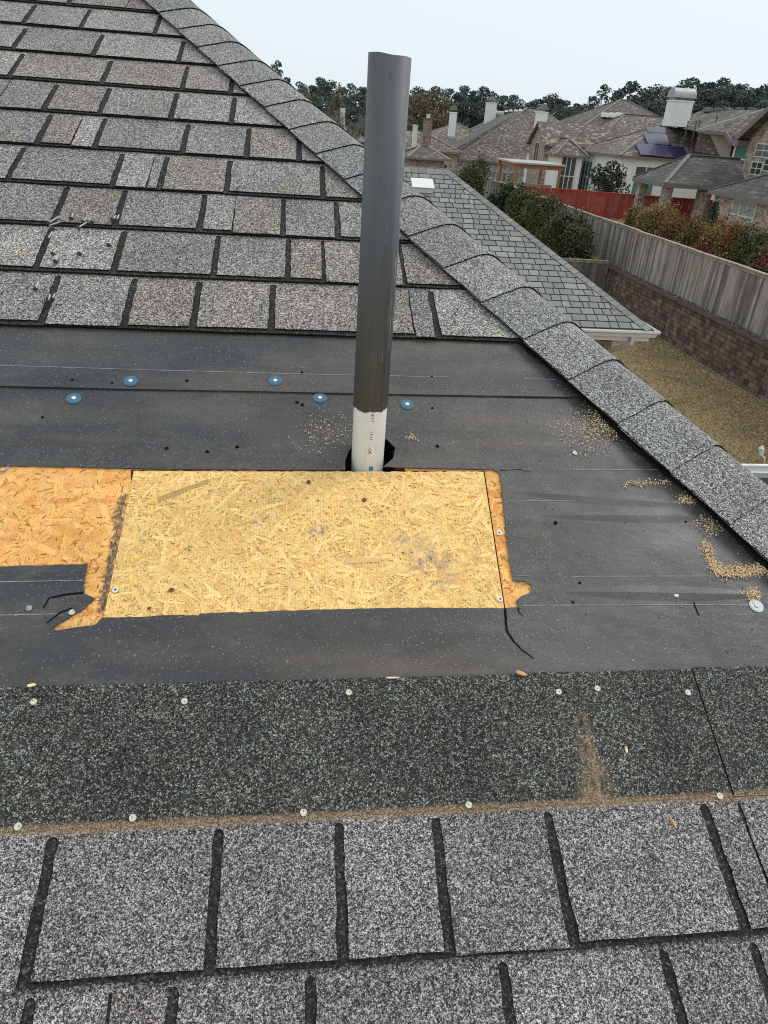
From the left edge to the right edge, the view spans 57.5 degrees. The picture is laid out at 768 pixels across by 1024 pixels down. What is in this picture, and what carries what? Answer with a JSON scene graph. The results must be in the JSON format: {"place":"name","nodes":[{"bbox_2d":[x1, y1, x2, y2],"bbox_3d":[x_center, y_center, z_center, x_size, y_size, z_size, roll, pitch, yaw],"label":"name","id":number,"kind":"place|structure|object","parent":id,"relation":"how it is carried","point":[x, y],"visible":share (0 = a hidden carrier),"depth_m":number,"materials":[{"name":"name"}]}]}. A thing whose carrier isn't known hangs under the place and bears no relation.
{"place":"outdoors","nodes":[
{"label":"outdoors","id":0,"kind":"place"},
{"bbox_2d":[404,145,450,167],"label":"house","id":1,"kind":"structure","parent":0,"point":[422,156],"depth_m":72.44,"materials":[{"name":"brick"}]},
{"bbox_2d":[405,118,462,171],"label":"house","id":2,"kind":"structure","parent":0,"point":[415,136],"depth_m":85.56,"materials":[{"name":"beige brick"}]},
{"bbox_2d":[191,0,767,116],"label":"sky","id":3,"kind":"structure","parent":0,"point":[531,50],"materials":[{"name":"white"}]},
{"bbox_2d":[573,204,767,463],"bbox_3d":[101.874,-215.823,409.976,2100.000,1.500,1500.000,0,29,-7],"label":"ground","id":4,"kind":"structure","parent":0,"point":[651,383],"depth_m":21.79,"materials":[{"name":"brown plant"}]},
{"bbox_2d":[270,60,291,84],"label":"pine tree","id":5,"kind":"object","parent":4,"relation":"on","point":[275,68],"visible":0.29,"depth_m":92.49,"materials":[{"name":"green plant"}]},
{"bbox_2d":[295,81,308,93],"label":"pine tree","id":6,"kind":"object","parent":4,"relation":"on","point":[302,89],"visible":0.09,"depth_m":152.91,"materials":[{"name":"green plant"}]},
{"bbox_2d":[310,94,325,106],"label":"pine tree","id":7,"kind":"object","parent":4,"relation":"on","point":[316,101],"visible":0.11,"depth_m":128.04,"materials":[{"name":"green plant"}]},
{"bbox_2d":[310,77,330,105],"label":"pine tree","id":8,"kind":"object","parent":4,"relation":"on","point":[319,81],"visible":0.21,"depth_m":156.57,"materials":[{"name":"green plant"}]},
{"bbox_2d":[314,93,337,113],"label":"pine tree","id":9,"kind":"object","parent":4,"relation":"on","point":[326,96],"visible":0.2,"depth_m":133.63,"materials":[{"name":"green plant"}]},
{"bbox_2d":[314,79,341,114],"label":"pine tree","id":10,"kind":"object","parent":4,"relation":"on","point":[327,88],"visible":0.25,"depth_m":153.91,"materials":[{"name":"green plant"}]},
{"bbox_2d":[325,110,352,131],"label":"bare tree","id":11,"kind":"object","parent":4,"relation":"on","point":[337,120],"visible":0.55,"depth_m":102.45,"materials":[{"name":"brown plant"}]},
{"bbox_2d":[327,88,350,125],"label":"oak tree","id":12,"kind":"object","parent":4,"relation":"on","point":[338,102],"visible":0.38,"depth_m":115.89,"materials":[{"name":"green plant"}]},
{"bbox_2d":[321,98,356,122],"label":"pine tree","id":13,"kind":"object","parent":4,"relation":"on","point":[333,113],"visible":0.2,"depth_m":131.43,"materials":[{"name":"green plant"}]},
{"bbox_2d":[330,86,355,118],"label":"pine tree","id":14,"kind":"object","parent":4,"relation":"on","point":[344,89],"visible":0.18,"depth_m":142.80,"materials":[{"name":"green plant"}]},
{"bbox_2d":[332,102,364,145],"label":"house","id":15,"kind":"structure","parent":4,"relation":"on","point":[361,139],"depth_m":107.62,"materials":[{"name":"beige brick"}]},
{"bbox_2d":[336,94,363,126],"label":"pine tree","id":16,"kind":"object","parent":4,"relation":"on","point":[353,103],"visible":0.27,"depth_m":138.48,"materials":[{"name":"green plant"}]},
{"bbox_2d":[345,83,361,126],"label":"pine tree","id":17,"kind":"object","parent":4,"relation":"on","point":[352,87],"visible":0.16,"depth_m":161.94,"materials":[{"name":"green plant"}]},
{"bbox_2d":[344,97,365,135],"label":"pine tree","id":18,"kind":"object","parent":4,"relation":"on","point":[363,100],"visible":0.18,"depth_m":137.66,"materials":[{"name":"green plant"}]},
{"bbox_2d":[346,112,365,140],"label":"bare tree","id":19,"kind":"object","parent":4,"relation":"on","point":[357,129],"visible":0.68,"depth_m":101.85,"materials":[{"name":"brown plant"}]},
{"bbox_2d":[353,102,365,136],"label":"pine tree","id":20,"kind":"object","parent":4,"relation":"on","point":[364,111],"visible":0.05,"depth_m":131.75,"materials":[{"name":"green plant"}]},
{"bbox_2d":[353,86,366,115],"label":"pine tree","id":21,"kind":"object","parent":4,"relation":"on","point":[362,92],"visible":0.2,"depth_m":141.89,"materials":[{"name":"green plant"}]},
{"bbox_2d":[0,0,767,1023],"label":"house","id":22,"kind":"structure","parent":4,"relation":"on","point":[254,820],"depth_m":1.09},
{"bbox_2d":[103,470,503,618],"bbox_3d":[-0.121,0.046,1.200,0.644,0.017,0.303,0,54,-7],"label":"strand board patch","id":23,"kind":"object","parent":22,"relation":"attached to","point":[197,542],"visible":1,"depth_m":1.19,"materials":[{"name":"yellow wood"}]},
{"bbox_2d":[351,52,411,471],"bbox_3d":[-0.026,-0.168,1.285,0.063,1.133,0.063,0,29,-7],"label":"vent pipe","id":24,"kind":"object","parent":22,"relation":"attached to","point":[388,88],"visible":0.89,"depth_m":1.11,"materials":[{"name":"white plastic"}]},
{"bbox_2d":[2,334,767,674],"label":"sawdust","id":25,"kind":"object","parent":22,"relation":"on","point":[718,568],"visible":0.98,"depth_m":1.27},
{"bbox_2d":[403,167,660,352],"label":"roof","id":26,"kind":"structure","parent":22,"relation":"part of","point":[594,311],"depth_m":13.01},
{"bbox_2d":[407,109,430,130],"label":"house","id":27,"kind":"structure","parent":4,"relation":"on","point":[419,126],"depth_m":119.89,"materials":[{"name":"beige brick"}]},
{"bbox_2d":[409,86,434,116],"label":"pine tree","id":28,"kind":"object","parent":4,"relation":"on","point":[415,90],"visible":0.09,"depth_m":141.18,"materials":[{"name":"green plant"}]},
{"bbox_2d":[407,89,456,129],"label":"oak tree","id":29,"kind":"object","parent":4,"relation":"on","point":[423,105],"visible":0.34,"depth_m":118.19,"materials":[{"name":"green plant"}]},
{"bbox_2d":[404,166,465,177],"bbox_3d":[3.823,-26.687,56.772,6.255,2.249,0.224,2,29,-3],"label":"board fence","id":30,"kind":"object","parent":4,"relation":"on","point":[454,170],"visible":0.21,"depth_m":56.23,"materials":[{"name":"grey wood"}]},
{"bbox_2d":[429,86,444,105],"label":"pine tree","id":31,"kind":"object","parent":4,"relation":"on","point":[437,89],"visible":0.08,"depth_m":150.53,"materials":[{"name":"green plant"}]},
{"bbox_2d":[439,88,466,102],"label":"pine tree","id":32,"kind":"object","parent":4,"relation":"on","point":[448,94],"visible":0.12,"depth_m":143.28,"materials":[{"name":"green plant"}]},
{"bbox_2d":[432,105,475,142],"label":"house","id":33,"kind":"structure","parent":4,"relation":"on","point":[452,131],"depth_m":98.60,"materials":[{"name":"beige brick"}]},
{"bbox_2d":[446,100,473,128],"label":"pine tree","id":34,"kind":"object","parent":4,"relation":"on","point":[461,109],"visible":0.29,"depth_m":134.09,"materials":[{"name":"green plant"}]},
{"bbox_2d":[453,96,485,127],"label":"pine tree","id":35,"kind":"object","parent":4,"relation":"on","point":[474,100],"visible":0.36,"depth_m":135.79,"materials":[{"name":"green plant"}]},
{"bbox_2d":[454,85,484,122],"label":"pine tree","id":36,"kind":"object","parent":4,"relation":"on","point":[465,89],"visible":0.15,"depth_m":144.55,"materials":[{"name":"green plant"}]},
{"bbox_2d":[454,151,493,195],"bbox_3d":[6.154,-23.155,50.685,2.793,5.451,2.913,26,36,34],"label":"bush","id":37,"kind":"object","parent":4,"relation":"on","point":[472,178],"visible":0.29,"depth_m":49.57,"materials":[{"name":"green plant"}]},
{"bbox_2d":[465,100,489,127],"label":"pine tree","id":38,"kind":"object","parent":4,"relation":"on","point":[482,114],"visible":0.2,"depth_m":135.97,"materials":[{"name":"green plant"}]},
{"bbox_2d":[469,86,491,123],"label":"pine tree","id":39,"kind":"object","parent":4,"relation":"on","point":[486,94],"visible":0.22,"depth_m":147.07,"materials":[{"name":"green plant"}]},
{"bbox_2d":[478,174,494,198],"bbox_3d":[7.638,-25.010,54.420,0.222,2.104,4.996,-1,30,-9],"label":"board fence","id":40,"kind":"object","parent":4,"relation":"on","point":[488,185],"visible":0.13,"depth_m":52.78,"materials":[{"name":"grey wood"}]},
{"bbox_2d":[459,169,519,182],"bbox_3d":[9.500,-29.682,64.716,5.550,3.405,0.228,5,29,2],"label":"board fence","id":41,"kind":"object","parent":4,"relation":"on","point":[503,175],"visible":0.13,"depth_m":63.95,"materials":[{"name":"grey wood"}]},
{"bbox_2d":[447,97,561,182],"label":"house","id":42,"kind":"structure","parent":4,"relation":"on","point":[497,134],"depth_m":91.33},
{"bbox_2d":[492,180,516,193],"bbox_3d":[8.529,-22.247,49.725,0.222,1.992,5.978,-1,30,-9],"label":"board fence","id":43,"kind":"object","parent":4,"relation":"on","point":[495,185],"visible":0.17,"depth_m":51.10,"materials":[{"name":"grey wood"}]},
{"bbox_2d":[485,176,525,211],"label":"bush","id":44,"kind":"object","parent":4,"relation":"on","point":[496,199],"visible":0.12,"depth_m":40.95,"materials":[{"name":"green plant"}]},
{"bbox_2d":[495,95,516,113],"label":"pine tree","id":45,"kind":"object","parent":4,"relation":"on","point":[504,98],"visible":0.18,"depth_m":144.92,"materials":[{"name":"green plant"}]},
{"bbox_2d":[503,103,523,114],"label":"pine tree","id":46,"kind":"object","parent":4,"relation":"on","point":[509,106],"visible":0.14,"depth_m":132.10,"materials":[{"name":"green plant"}]},
{"bbox_2d":[502,94,525,106],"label":"pine tree","id":47,"kind":"object","parent":4,"relation":"on","point":[513,97],"visible":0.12,"depth_m":154.79,"materials":[{"name":"green plant"}]},
{"bbox_2d":[491,181,551,193],"bbox_3d":[10.249,-25.790,56.606,6.312,1.649,0.229,7,29,5],"label":"board fence","id":48,"kind":"object","parent":4,"relation":"on","point":[531,184],"visible":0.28,"depth_m":56.10,"materials":[{"name":"grey wood"}]},
{"bbox_2d":[500,179,547,227],"bbox_3d":[7.984,-16.364,39.806,3.091,4.494,2.593,0,29,-7],"label":"bush","id":49,"kind":"object","parent":4,"relation":"on","point":[515,212],"visible":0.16,"depth_m":39.23,"materials":[{"name":"green plant"}]},
{"bbox_2d":[497,158,565,187],"bbox_3d":[12.060,-27.764,58.877,4.200,3.090,5.600,0,29,-7],"label":"pergola","id":50,"kind":"object","parent":4,"relation":"on","point":[516,164],"visible":0.76,"depth_m":56.27,"materials":[{"name":"grey paint"}]},
{"bbox_2d":[525,99,553,112],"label":"pine tree","id":51,"kind":"object","parent":4,"relation":"on","point":[536,102],"visible":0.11,"depth_m":145.05,"materials":[{"name":"green plant"}]},
{"bbox_2d":[520,185,566,236],"bbox_3d":[8.664,-14.943,37.387,3.004,4.466,2.898,16,31,20],"label":"bush","id":52,"kind":"object","parent":4,"relation":"on","point":[538,212],"visible":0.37,"depth_m":36.62,"materials":[{"name":"green plant"}]},
{"bbox_2d":[532,93,567,112],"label":"pine tree","id":53,"kind":"object","parent":4,"relation":"on","point":[548,101],"visible":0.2,"depth_m":144.53,"materials":[{"name":"green plant"}]},
{"bbox_2d":[522,137,588,203],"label":"house","id":54,"kind":"structure","parent":4,"relation":"on","point":[570,153],"depth_m":74.51,"materials":[{"name":"white paint"}]},
{"bbox_2d":[559,157,577,192],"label":"window","id":55,"kind":"structure","parent":54,"relation":"in","point":[567,176],"depth_m":74.53,"materials":[{"name":"beige glass"}]},
{"bbox_2d":[533,204,583,248],"bbox_3d":[8.949,-13.622,35.733,2.793,3.822,2.813,0,29,-7],"label":"bush","id":56,"kind":"object","parent":4,"relation":"on","point":[543,235],"visible":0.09,"depth_m":35.06,"materials":[{"name":"green plant"}]},
{"bbox_2d":[549,104,578,119],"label":"pine tree","id":57,"kind":"object","parent":4,"relation":"on","point":[562,108],"visible":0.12,"depth_m":125.35,"materials":[{"name":"green plant"}]},
{"bbox_2d":[525,104,618,185],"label":"house","id":58,"kind":"structure","parent":4,"relation":"on","point":[545,135],"depth_m":77.35,"materials":[{"name":"beige brick"}]},
{"bbox_2d":[533,141,539,160],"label":"window","id":59,"kind":"structure","parent":58,"relation":"in","point":[537,144],"depth_m":78.65,"materials":[{"name":"beige glass"}]},
{"bbox_2d":[547,202,596,268],"bbox_3d":[8.861,-12.435,33.330,2.384,4.092,2.604,0,29,-7],"label":"bush","id":60,"kind":"object","parent":4,"relation":"on","point":[572,240],"visible":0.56,"depth_m":32.73,"materials":[{"name":"green plant"}]},
{"bbox_2d":[562,103,583,116],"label":"pine tree","id":61,"kind":"object","parent":4,"relation":"on","point":[579,106],"visible":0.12,"depth_m":142.29,"materials":[{"name":"green plant"}]},
{"bbox_2d":[563,258,609,290],"bbox_3d":[4.776,-11.091,32.622,11.402,1.820,0.222,2,29,-4],"label":"board fence","id":62,"kind":"object","parent":4,"relation":"on","point":[592,271],"visible":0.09,"depth_m":32.69,"materials":[{"name":"grey wood"}]},
{"bbox_2d":[587,84,611,108],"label":"pine tree","id":63,"kind":"object","parent":4,"relation":"on","point":[603,88],"visible":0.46,"depth_m":143.05,"materials":[{"name":"green plant"}]},
{"bbox_2d":[559,99,657,124],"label":"house","id":64,"kind":"structure","parent":4,"relation":"on","point":[598,115],"depth_m":96.19,"materials":[{"name":"beige brick"}]},
{"bbox_2d":[586,160,630,198],"bbox_3d":[17.374,-25.065,54.121,3.156,3.906,3.398,0,29,-7],"label":"magnolia tree","id":65,"kind":"object","parent":4,"relation":"on","point":[604,182],"visible":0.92,"depth_m":53.55,"materials":[{"name":"green plant"}]},
{"bbox_2d":[523,186,712,223],"bbox_3d":[17.656,-22.479,51.513,15.151,1.783,0.228,6,29,3],"label":"red fence","id":66,"kind":"object","parent":4,"relation":"on","point":[598,201],"visible":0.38,"depth_m":51.40,"materials":[{"name":"red wood"}]},
{"bbox_2d":[597,113,663,135],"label":"house","id":67,"kind":"structure","parent":4,"relation":"on","point":[625,123],"depth_m":89.24,"materials":[{"name":"beige brick"}]},
{"bbox_2d":[612,80,652,104],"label":"pine tree","id":68,"kind":"object","parent":4,"relation":"on","point":[631,88],"visible":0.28,"depth_m":138.97,"materials":[{"name":"green plant"}]},
{"bbox_2d":[623,199,644,227],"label":"autumn shrub","id":69,"kind":"object","parent":4,"relation":"on","point":[632,211],"visible":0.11,"depth_m":34.04,"materials":[{"name":"green plant"}]},
{"bbox_2d":[637,87,656,103],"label":"pine tree","id":70,"kind":"object","parent":4,"relation":"on","point":[645,90],"visible":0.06,"depth_m":144.94,"materials":[{"name":"green plant"}]},
{"bbox_2d":[635,84,664,101],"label":"pine tree","id":71,"kind":"object","parent":4,"relation":"on","point":[657,91],"visible":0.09,"depth_m":149.56,"materials":[{"name":"green plant"}]},
{"bbox_2d":[631,192,679,234],"bbox_3d":[12.620,-13.172,32.742,1.960,3.415,1.991,0,29,-7],"label":"autumn shrub","id":72,"kind":"object","parent":4,"relation":"on","point":[652,219],"visible":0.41,"depth_m":32.19,"materials":[{"name":"green plant"}]},
{"bbox_2d":[644,98,666,115],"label":"pine tree","id":73,"kind":"object","parent":4,"relation":"on","point":[653,103],"visible":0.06,"depth_m":121.59,"materials":[{"name":"green plant"}]},
{"bbox_2d":[651,103,666,115],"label":"pine tree","id":74,"kind":"object","parent":4,"relation":"on","point":[658,112],"visible":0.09,"depth_m":120.44,"materials":[{"name":"green plant"}]},
{"bbox_2d":[654,202,694,241],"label":"autumn shrub","id":75,"kind":"object","parent":4,"relation":"on","point":[671,229],"visible":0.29,"depth_m":30.67,"materials":[{"name":"green plant"}]},
{"bbox_2d":[594,259,767,403],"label":"retaining wall","id":76,"kind":"structure","parent":4,"relation":"on","point":[735,355],"depth_m":25.32,"materials":[{"name":"brown brick"}]},
{"bbox_2d":[559,203,767,338],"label":"board fence","id":77,"kind":"object","parent":76,"relation":"on","point":[734,292],"visible":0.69,"depth_m":26.83,"materials":[{"name":"grey wood"}]},
{"bbox_2d":[599,258,767,341],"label":"gravel","id":78,"kind":"structure","parent":4,"relation":"on","point":[722,318],"depth_m":26.22,"materials":[{"name":"stone"}]},
{"bbox_2d":[675,77,701,92],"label":"pine tree","id":79,"kind":"object","parent":4,"relation":"on","point":[691,85],"visible":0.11,"depth_m":138.46,"materials":[{"name":"green plant"}]},
{"bbox_2d":[632,154,744,224],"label":"pavilion","id":80,"kind":"structure","parent":4,"relation":"on","point":[701,174],"depth_m":46.06,"materials":[{"name":"grey"}]},
{"bbox_2d":[673,208,711,247],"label":"autumn shrub","id":81,"kind":"object","parent":4,"relation":"on","point":[691,232],"visible":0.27,"depth_m":28.89,"materials":[{"name":"green plant"}]},
{"bbox_2d":[688,233,713,268],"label":"autumn shrub","id":82,"kind":"object","parent":4,"relation":"on","point":[707,249],"visible":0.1,"depth_m":27.45,"materials":[{"name":"brown plant"}]},
{"bbox_2d":[691,97,713,113],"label":"pine tree","id":83,"kind":"object","parent":4,"relation":"on","point":[706,99],"visible":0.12,"depth_m":120.51,"materials":[{"name":"green plant"}]},
{"bbox_2d":[695,84,717,97],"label":"pine tree","id":84,"kind":"object","parent":4,"relation":"on","point":[699,90],"visible":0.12,"depth_m":132.97,"materials":[{"name":"green plant"}]},
{"bbox_2d":[704,201,719,228],"bbox_3d":[13.771,-11.523,30.056,2.130,3.398,2.054,0,29,-7],"label":"young conifer","id":85,"kind":"object","parent":4,"relation":"on","point":[714,207],"visible":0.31,"depth_m":29.41,"materials":[{"name":"green plant"}]},
{"bbox_2d":[692,90,732,111],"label":"pine tree","id":86,"kind":"object","parent":4,"relation":"on","point":[705,104],"visible":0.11,"depth_m":120.08,"materials":[{"name":"green plant"}]},
{"bbox_2d":[700,76,730,89],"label":"pine tree","id":87,"kind":"object","parent":4,"relation":"on","point":[720,82],"visible":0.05,"depth_m":148.87,"materials":[{"name":"green plant"}]},
{"bbox_2d":[696,209,737,252],"bbox_3d":[13.094,-10.295,27.875,1.840,3.223,1.840,0,29,-7],"label":"autumn shrub","id":88,"kind":"object","parent":4,"relation":"on","point":[713,231],"visible":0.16,"depth_m":27.38,"materials":[{"name":"green plant"}]},
{"bbox_2d":[704,81,729,106],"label":"pine tree","id":89,"kind":"object","parent":4,"relation":"on","point":[713,84],"visible":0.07,"depth_m":133.03,"materials":[{"name":"green plant"}]},
{"bbox_2d":[709,209,755,259],"bbox_3d":[13.147,-9.756,26.737,1.720,3.402,1.657,24,35,32],"label":"autumn shrub","id":90,"kind":"object","parent":4,"relation":"on","point":[723,244],"visible":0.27,"depth_m":26.33,"materials":[{"name":"green plant"}]},
{"bbox_2d":[709,86,759,109],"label":"pine tree","id":91,"kind":"object","parent":4,"relation":"on","point":[722,94],"visible":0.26,"depth_m":117.04,"materials":[{"name":"green plant"}]},
{"bbox_2d":[707,174,767,246],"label":"house","id":92,"kind":"structure","parent":4,"relation":"on","point":[741,197],"depth_m":38.34,"materials":[{"name":"beige brick"}]},
{"bbox_2d":[728,199,757,229],"bbox_3d":[19.580,-16.211,38.331,0.100,1.499,2.337,0,29,-7],"label":"window","id":93,"kind":"structure","parent":92,"relation":"in","point":[738,207],"depth_m":38.20,"materials":[{"name":"beige glass"}]},
{"bbox_2d":[719,89,765,109],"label":"pine tree","id":94,"kind":"object","parent":4,"relation":"on","point":[746,98],"visible":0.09,"depth_m":117.93,"materials":[{"name":"green plant"}]},
{"bbox_2d":[724,214,767,264],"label":"autumn shrub","id":95,"kind":"object","parent":4,"relation":"on","point":[743,249],"visible":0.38,"depth_m":25.73,"materials":[{"name":"green plant"}]},
{"bbox_2d":[732,106,767,178],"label":"house","id":96,"kind":"structure","parent":4,"relation":"on","point":[752,135],"depth_m":44.68,"materials":[{"name":"beige brick"}]},
{"bbox_2d":[749,161,763,175],"bbox_3d":[23.803,-21.972,44.764,0.100,0.782,1.274,0,29,-7],"label":"window","id":97,"kind":"structure","parent":96,"relation":"in","point":[756,167],"depth_m":44.77,"materials":[{"name":"beige"}]},
{"bbox_2d":[753,143,767,157],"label":"window","id":98,"kind":"structure","parent":96,"relation":"in","point":[761,151],"depth_m":44.28,"materials":[{"name":"beige glass"}]},
{"bbox_2d":[738,87,764,99],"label":"pine tree","id":99,"kind":"object","parent":4,"relation":"on","point":[756,91],"visible":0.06,"depth_m":138.45,"materials":[{"name":"green plant"}]},
{"bbox_2d":[740,85,767,105],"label":"pine tree","id":100,"kind":"object","parent":4,"relation":"on","point":[760,90],"visible":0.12,"depth_m":138.16,"materials":[{"name":"green plant"}]},
{"bbox_2d":[743,239,767,275],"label":"autumn shrub","id":101,"kind":"object","parent":4,"relation":"on","point":[759,261],"visible":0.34,"depth_m":24.24,"materials":[{"name":"brown plant"}]},
{"bbox_2d":[753,99,767,109],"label":"pine tree","id":102,"kind":"object","parent":4,"relation":"on","point":[759,102],"visible":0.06,"depth_m":117.37,"materials":[{"name":"green plant"}]},
{"bbox_2d":[577,87,765,210],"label":"house","id":103,"kind":"structure","parent":0,"point":[681,131],"depth_m":68.42,"materials":[{"name":"white paint"}]},
{"bbox_2d":[577,159,593,193],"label":"window","id":104,"kind":"structure","parent":103,"relation":"in","point":[587,165],"depth_m":76.21,"materials":[{"name":"glass"}]},
{"bbox_2d":[630,181,653,194],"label":"window","id":105,"kind":"structure","parent":103,"relation":"in","point":[633,188],"depth_m":69.29,"materials":[{"name":"white paint"}]},
{"bbox_2d":[633,165,656,175],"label":"window","id":106,"kind":"structure","parent":103,"relation":"in","point":[639,169],"depth_m":68.38,"materials":[{"name":"white paint"}]},
{"bbox_2d":[732,146,747,159],"bbox_3d":[31.022,-31.494,60.697,1.240,1.740,0.100,8,30,8],"label":"window","id":107,"kind":"structure","parent":103,"relation":"in","point":[739,151],"depth_m":60.85,"materials":[{"name":"green glass"}]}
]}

